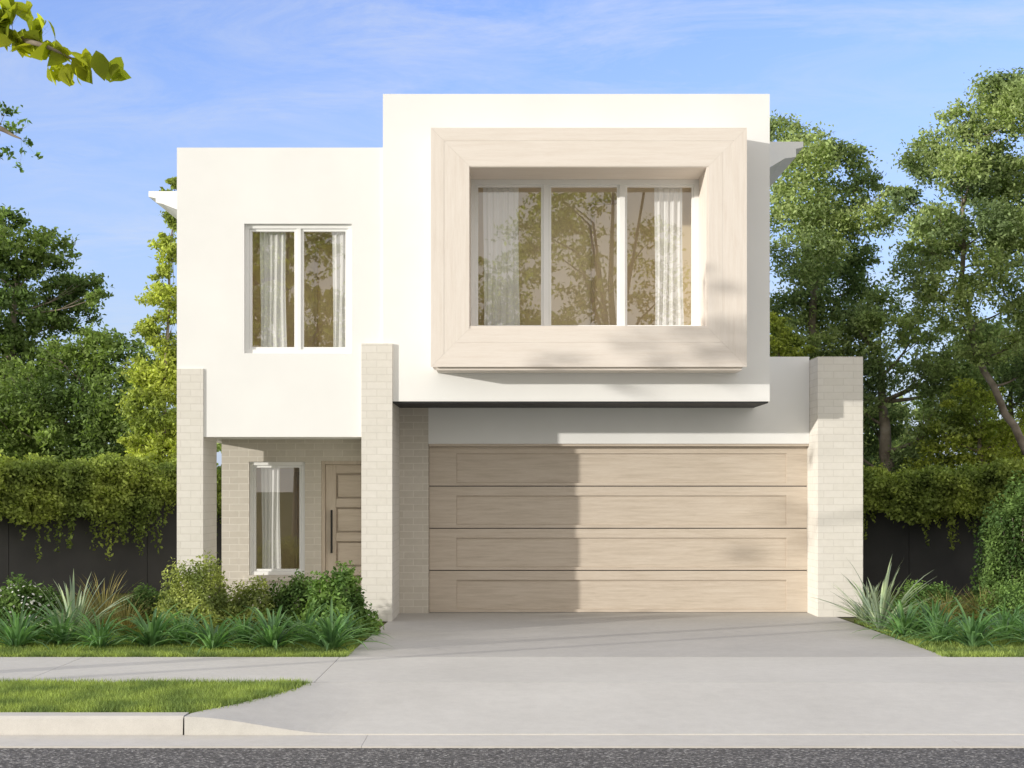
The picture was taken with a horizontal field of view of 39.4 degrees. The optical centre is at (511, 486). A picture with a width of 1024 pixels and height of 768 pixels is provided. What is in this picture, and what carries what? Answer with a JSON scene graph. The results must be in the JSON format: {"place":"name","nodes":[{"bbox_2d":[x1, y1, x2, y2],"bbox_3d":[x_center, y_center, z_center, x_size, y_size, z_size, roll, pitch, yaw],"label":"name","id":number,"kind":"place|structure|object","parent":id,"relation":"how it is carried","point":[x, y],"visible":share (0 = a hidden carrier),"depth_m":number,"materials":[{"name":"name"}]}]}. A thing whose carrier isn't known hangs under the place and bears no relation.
{"place":"outdoors","nodes":[
{"label":"outdoors","id":0,"kind":"place"},
{"bbox_2d":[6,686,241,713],"bbox_3d":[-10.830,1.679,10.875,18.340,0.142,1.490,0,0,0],"label":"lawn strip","id":1,"kind":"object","parent":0,"point":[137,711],"visible":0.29,"depth_m":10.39,"materials":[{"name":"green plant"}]},
{"bbox_2d":[0,0,130,86],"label":"street tree","id":2,"kind":"object","parent":1,"relation":"on","point":[23,42],"visible":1,"depth_m":10.76,"materials":[{"name":"green plant"}]},
{"bbox_2d":[0,676,311,712],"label":"lawn grass","id":3,"kind":"structure","parent":0,"point":[139,695],"depth_m":10.87,"materials":[{"name":"green plant"}]},
{"bbox_2d":[0,657,338,683],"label":"footpath","id":4,"kind":"structure","parent":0,"point":[313,669],"depth_m":12.55,"materials":[{"name":"concrete"}]},
{"bbox_2d":[149,94,862,620],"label":"house","id":5,"kind":"structure","parent":0,"point":[473,352],"depth_m":17.18,"materials":[{"name":"paint"}]},
{"bbox_2d":[250,462,304,574],"bbox_3d":[-2.995,0.408,18.292,0.710,1.445,0.125,0,0,0],"label":"window","id":6,"kind":"structure","parent":5,"relation":"in","point":[270,471],"depth_m":18.33,"materials":[{"name":"white paint"}]},
{"bbox_2d":[245,224,351,352],"bbox_3d":[-2.548,-2.356,17.112,1.279,1.543,0.125,0,0,0],"label":"window","id":7,"kind":"structure","parent":5,"relation":"in","point":[272,236],"depth_m":17.10,"materials":[{"name":"white paint"}]},
{"bbox_2d":[322,461,360,597],"bbox_3d":[-1.965,0.638,18.298,0.930,1.925,0.204,0,0,0],"label":"door","id":8,"kind":"structure","parent":5,"relation":"in","point":[341,480],"depth_m":18.26,"materials":[{"name":"brown wood"}]},
{"bbox_2d":[471,180,698,325],"bbox_3d":[0.877,-2.770,17.222,2.740,1.834,0.125,0,0,0],"label":"window","id":9,"kind":"structure","parent":5,"relation":"in","point":[500,197],"depth_m":17.26,"materials":[{"name":"white paint"}]},
{"bbox_2d":[429,444,808,611],"bbox_3d":[1.348,0.530,18.098,4.795,2.140,0.155,0,0,0],"label":"garage door","id":10,"kind":"structure","parent":5,"relation":"in","point":[513,527],"depth_m":18.15,"materials":[{"name":"brown wood"}]},
{"bbox_2d":[0,748,1023,767],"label":"road","id":11,"kind":"structure","parent":0,"point":[511,757],"depth_m":9.15,"materials":[{"name":"grey asphalt"}]},
{"bbox_2d":[0,0,1023,466],"label":"sky","id":12,"kind":"structure","parent":0,"point":[203,73],"materials":[{"name":"blue"}]},
{"bbox_2d":[39,591,1016,651],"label":"garden ground","id":13,"kind":"structure","parent":0,"point":[849,619],"depth_m":20.18,"materials":[{"name":"soil"}]},
{"bbox_2d":[0,101,42,172],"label":"street tree","id":14,"kind":"object","parent":13,"relation":"on","point":[8,111],"visible":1,"depth_m":12.00,"materials":[{"name":"green plant"}]},
{"bbox_2d":[0,572,65,636],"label":"shrub","id":15,"kind":"object","parent":13,"relation":"on","point":[13,596],"visible":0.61,"depth_m":15.25,"materials":[{"name":"green plant"}]},
{"bbox_2d":[0,595,73,649],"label":"strappy plant","id":16,"kind":"object","parent":13,"relation":"on","point":[17,633],"visible":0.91,"depth_m":14.15,"materials":[{"name":"green plant"}]},
{"bbox_2d":[0,203,113,411],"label":"tree","id":17,"kind":"object","parent":13,"relation":"on","point":[17,298],"visible":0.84,"depth_m":30.02,"materials":[{"name":"green plant"}]},
{"bbox_2d":[24,598,109,645],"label":"strappy plant","id":18,"kind":"object","parent":13,"relation":"on","point":[57,630],"visible":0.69,"depth_m":14.36,"materials":[{"name":"green plant"}]},
{"bbox_2d":[24,569,135,637],"bbox_3d":[-4.599,1.227,15.045,1.384,0.767,1.205,0,0,-35],"label":"flax plant","id":19,"kind":"object","parent":13,"relation":"on","point":[80,602],"visible":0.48,"depth_m":14.91,"materials":[{"name":"green plant"}]},
{"bbox_2d":[0,322,176,476],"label":"tree","id":20,"kind":"object","parent":13,"relation":"on","point":[95,410],"visible":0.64,"depth_m":27.30,"materials":[{"name":"green plant"}]},
{"bbox_2d":[53,605,141,649],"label":"strappy plant","id":21,"kind":"object","parent":13,"relation":"on","point":[102,631],"visible":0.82,"depth_m":14.02,"materials":[{"name":"green plant"}]},
{"bbox_2d":[62,571,149,628],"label":"feathery grass","id":22,"kind":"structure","parent":13,"relation":"on","point":[100,603],"depth_m":15.87,"materials":[{"name":"green plant"}]},
{"bbox_2d":[0,501,221,595],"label":"boundary wall","id":23,"kind":"structure","parent":13,"relation":"on","point":[126,562],"depth_m":21.27,"materials":[{"name":"black metal"}]},
{"bbox_2d":[0,449,221,561],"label":"hedge","id":24,"kind":"object","parent":23,"relation":"on","point":[37,487],"visible":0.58,"depth_m":20.96,"materials":[{"name":"green plant"}]},
{"bbox_2d":[82,591,155,633],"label":"plant","id":25,"kind":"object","parent":13,"relation":"on","point":[125,612],"depth_m":15.33,"materials":[{"name":"green plant"}]},
{"bbox_2d":[113,582,169,627],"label":"shrub","id":26,"kind":"object","parent":13,"relation":"on","point":[149,594],"visible":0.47,"depth_m":16.16,"materials":[{"name":"green plant"}]},
{"bbox_2d":[86,597,203,647],"bbox_3d":[-3.636,1.380,14.234,1.255,0.526,1.186,0,0,-26],"label":"strappy plant","id":27,"kind":"object","parent":13,"relation":"on","point":[152,631],"visible":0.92,"depth_m":14.10,"materials":[{"name":"green plant"}]},
{"bbox_2d":[114,177,176,465],"bbox_3d":[-6.011,-1.817,24.565,1.518,7.042,1.600,0,0,0],"label":"tree","id":28,"kind":"object","parent":13,"relation":"on","point":[157,378],"visible":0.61,"depth_m":24.36,"materials":[{"name":"green plant"}]},
{"bbox_2d":[151,603,227,642],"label":"strappy plant","id":29,"kind":"object","parent":13,"relation":"on","point":[188,628],"visible":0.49,"depth_m":14.52,"materials":[{"name":"green plant"}]},
{"bbox_2d":[149,550,246,634],"bbox_3d":[-3.386,1.179,15.460,1.069,1.006,1.070,0,0,0],"label":"shrub","id":30,"kind":"object","parent":13,"relation":"on","point":[191,595],"visible":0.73,"depth_m":15.34,"materials":[{"name":"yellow plant"}]},
{"bbox_2d":[152,607,259,654],"bbox_3d":[-2.868,1.401,14.000,1.078,0.478,1.141,0,0,33],"label":"strappy plant","id":31,"kind":"object","parent":13,"relation":"on","point":[207,635],"visible":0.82,"depth_m":13.94,"materials":[{"name":"green plant"}]},
{"bbox_2d":[214,606,286,644],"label":"strappy plant","id":32,"kind":"object","parent":13,"relation":"on","point":[244,632],"visible":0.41,"depth_m":14.47,"materials":[{"name":"green plant"}]},
{"bbox_2d":[220,574,284,631],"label":"shrub","id":33,"kind":"object","parent":13,"relation":"on","point":[247,597],"visible":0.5,"depth_m":15.68,"materials":[{"name":"green plant"}]},
{"bbox_2d":[210,605,331,652],"bbox_3d":[-2.329,1.384,14.043,1.232,0.516,1.164,0,0,5],"label":"strappy plant","id":34,"kind":"object","parent":13,"relation":"on","point":[272,640],"visible":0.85,"depth_m":14.01,"materials":[{"name":"green plant"}]},
{"bbox_2d":[263,568,311,632],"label":"shrub","id":35,"kind":"object","parent":13,"relation":"on","point":[287,596],"visible":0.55,"depth_m":15.76,"materials":[{"name":"green plant"}]},
{"bbox_2d":[264,603,338,643],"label":"strappy plant","id":36,"kind":"object","parent":13,"relation":"on","point":[307,619],"visible":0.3,"depth_m":14.64,"materials":[{"name":"green plant"}]},
{"bbox_2d":[269,598,393,652],"bbox_3d":[-1.787,1.384,14.063,1.232,0.516,1.164,0,0,20],"label":"strappy plant","id":37,"kind":"object","parent":13,"relation":"on","point":[332,638],"visible":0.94,"depth_m":13.91,"materials":[{"name":"green plant"}]},
{"bbox_2d":[295,560,383,637],"bbox_3d":[-1.864,1.231,15.468,0.967,0.880,0.936,0,0,0],"label":"shrub","id":38,"kind":"object","parent":13,"relation":"on","point":[344,586],"visible":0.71,"depth_m":15.37,"materials":[{"name":"green plant"}]},
{"bbox_2d":[317,603,383,639],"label":"strappy plant","id":39,"kind":"object","parent":13,"relation":"on","point":[346,626],"visible":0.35,"depth_m":14.82,"materials":[{"name":"green plant"}]},
{"bbox_2d":[0,361,1019,473],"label":"distant woods","id":40,"kind":"object","parent":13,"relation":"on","point":[219,445],"visible":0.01,"depth_m":45.57,"materials":[{"name":"green plant"}]},
{"bbox_2d":[0,617,1023,657],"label":"ground cover","id":41,"kind":"object","parent":13,"relation":"on","point":[174,649],"visible":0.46,"depth_m":13.81,"materials":[{"name":"green plant"}]},
{"bbox_2d":[770,311,816,356],"bbox_3d":[4.782,-0.747,25.413,1.271,4.907,0.991,0,0,30],"label":"tree","id":42,"kind":"object","parent":13,"relation":"on","point":[783,341],"visible":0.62,"depth_m":25.25,"materials":[{"name":"green plant"}]},
{"bbox_2d":[770,109,912,359],"bbox_3d":[5.915,-2.794,26.860,3.159,9.000,3.338,0,0,0],"label":"tree","id":43,"kind":"object","parent":13,"relation":"on","point":[824,222],"visible":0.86,"depth_m":26.28,"materials":[{"name":"green plant"}]},
{"bbox_2d":[828,580,894,624],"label":"flax plant","id":44,"kind":"object","parent":13,"relation":"on","point":[859,613],"visible":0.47,"depth_m":16.60,"materials":[{"name":"green plant"}]},
{"bbox_2d":[812,557,958,629],"bbox_3d":[4.234,1.186,15.991,1.203,0.847,1.523,0,0,-22],"label":"flax plant","id":45,"kind":"object","parent":13,"relation":"on","point":[885,595],"visible":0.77,"depth_m":15.91,"materials":[{"name":"green plant"}]},
{"bbox_2d":[853,599,962,640],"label":"strappy plant","id":46,"kind":"object","parent":13,"relation":"on","point":[901,621],"visible":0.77,"depth_m":15.14,"materials":[{"name":"green plant"}]},
{"bbox_2d":[815,281,1004,474],"bbox_3d":[6.877,-1.063,26.175,2.526,5.573,3.507,0,0,-34],"label":"tree","id":47,"kind":"object","parent":13,"relation":"on","point":[940,371],"visible":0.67,"depth_m":25.86,"materials":[{"name":"green plant"}]},
{"bbox_2d":[888,602,966,644],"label":"strappy plant","id":48,"kind":"object","parent":13,"relation":"on","point":[936,630],"visible":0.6,"depth_m":14.56,"materials":[{"name":"green plant"}]},
{"bbox_2d":[889,579,966,622],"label":"shrub","id":49,"kind":"object","parent":13,"relation":"on","point":[922,593],"visible":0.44,"depth_m":16.86,"materials":[{"name":"green plant"}]},
{"bbox_2d":[887,592,974,633],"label":"strappy plant","id":50,"kind":"object","parent":13,"relation":"on","point":[936,608],"visible":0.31,"depth_m":15.31,"materials":[{"name":"green plant"}]},
{"bbox_2d":[863,500,1023,594],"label":"boundary wall","id":51,"kind":"structure","parent":13,"relation":"on","point":[910,552],"depth_m":21.58,"materials":[{"name":"black metal"}]},
{"bbox_2d":[863,455,1023,553],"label":"hedge","id":52,"kind":"object","parent":51,"relation":"on","point":[932,490],"visible":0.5,"depth_m":21.06,"materials":[{"name":"leaves"},{"name":"bark"}]},
{"bbox_2d":[877,65,1023,455],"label":"tree","id":53,"kind":"object","parent":13,"relation":"on","point":[981,184],"visible":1,"depth_m":23.64,"materials":[{"name":"green plant"}]},
{"bbox_2d":[900,373,1023,469],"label":"tree","id":54,"kind":"object","parent":13,"relation":"on","point":[976,433],"visible":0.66,"depth_m":24.91,"materials":[{"name":"green plant"}]},
{"bbox_2d":[905,595,1023,649],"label":"strappy plant","id":55,"kind":"object","parent":13,"relation":"on","point":[973,633],"visible":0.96,"depth_m":14.11,"materials":[{"name":"green plant"}]},
{"bbox_2d":[909,315,1023,449],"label":"tree","id":56,"kind":"object","parent":13,"relation":"on","point":[996,364],"visible":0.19,"depth_m":28.72,"materials":[{"name":"green plant"}]},
{"bbox_2d":[943,582,1009,622],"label":"feathery grass","id":57,"kind":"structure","parent":13,"relation":"on","point":[974,609],"depth_m":16.53,"materials":[{"name":"green plant"}]},
{"bbox_2d":[957,600,1023,640],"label":"strappy plant","id":58,"kind":"object","parent":13,"relation":"on","point":[1004,622],"visible":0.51,"depth_m":14.81,"materials":[{"name":"green plant"}]},
{"bbox_2d":[960,575,1023,623],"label":"shrub","id":59,"kind":"object","parent":13,"relation":"on","point":[1009,592],"visible":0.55,"depth_m":16.45,"materials":[{"name":"green plant"}]},
{"bbox_2d":[963,470,1023,612],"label":"shrub","id":60,"kind":"object","parent":13,"relation":"on","point":[1005,527],"visible":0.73,"depth_m":17.56,"materials":[{"name":"green plant"}]},
{"bbox_2d":[983,603,1023,631],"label":"strappy plant","id":61,"kind":"object","parent":13,"relation":"on","point":[1017,607],"visible":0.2,"depth_m":15.65,"materials":[{"name":"green plant"}]},
{"bbox_2d":[989,608,1023,646],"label":"strappy plant","id":62,"kind":"object","parent":13,"relation":"on","point":[1021,622],"visible":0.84,"depth_m":14.26,"materials":[{"name":"green plant"}]},
{"bbox_2d":[184,683,1023,734],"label":"driveway apron","id":63,"kind":"object","parent":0,"point":[654,709],"visible":1,"depth_m":10.61,"materials":[{"name":"concrete"}]},
{"bbox_2d":[314,612,1023,682],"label":"driveway","id":64,"kind":"structure","parent":0,"point":[617,647],"depth_m":13.67,"materials":[{"name":"concrete"}]},
{"bbox_2d":[907,585,985,625],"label":"feathery grass","id":65,"kind":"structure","parent":0,"point":[949,610],"depth_m":16.24,"materials":[{"name":"green plant"}]},
{"label":"ground","id":66,"kind":"structure","parent":0,"visible":0},
{"bbox_2d":[0,712,188,734],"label":"kerb","id":67,"kind":"structure","parent":66,"relation":"on","point":[91,723],"depth_m":9.94,"materials":[{"name":"concrete"}]},
{"bbox_2d":[0,735,1023,747],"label":"gutter","id":68,"kind":"object","parent":66,"relation":"on","point":[511,741],"visible":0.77,"depth_m":9.68,"materials":[{"name":"concrete"}]}
]}

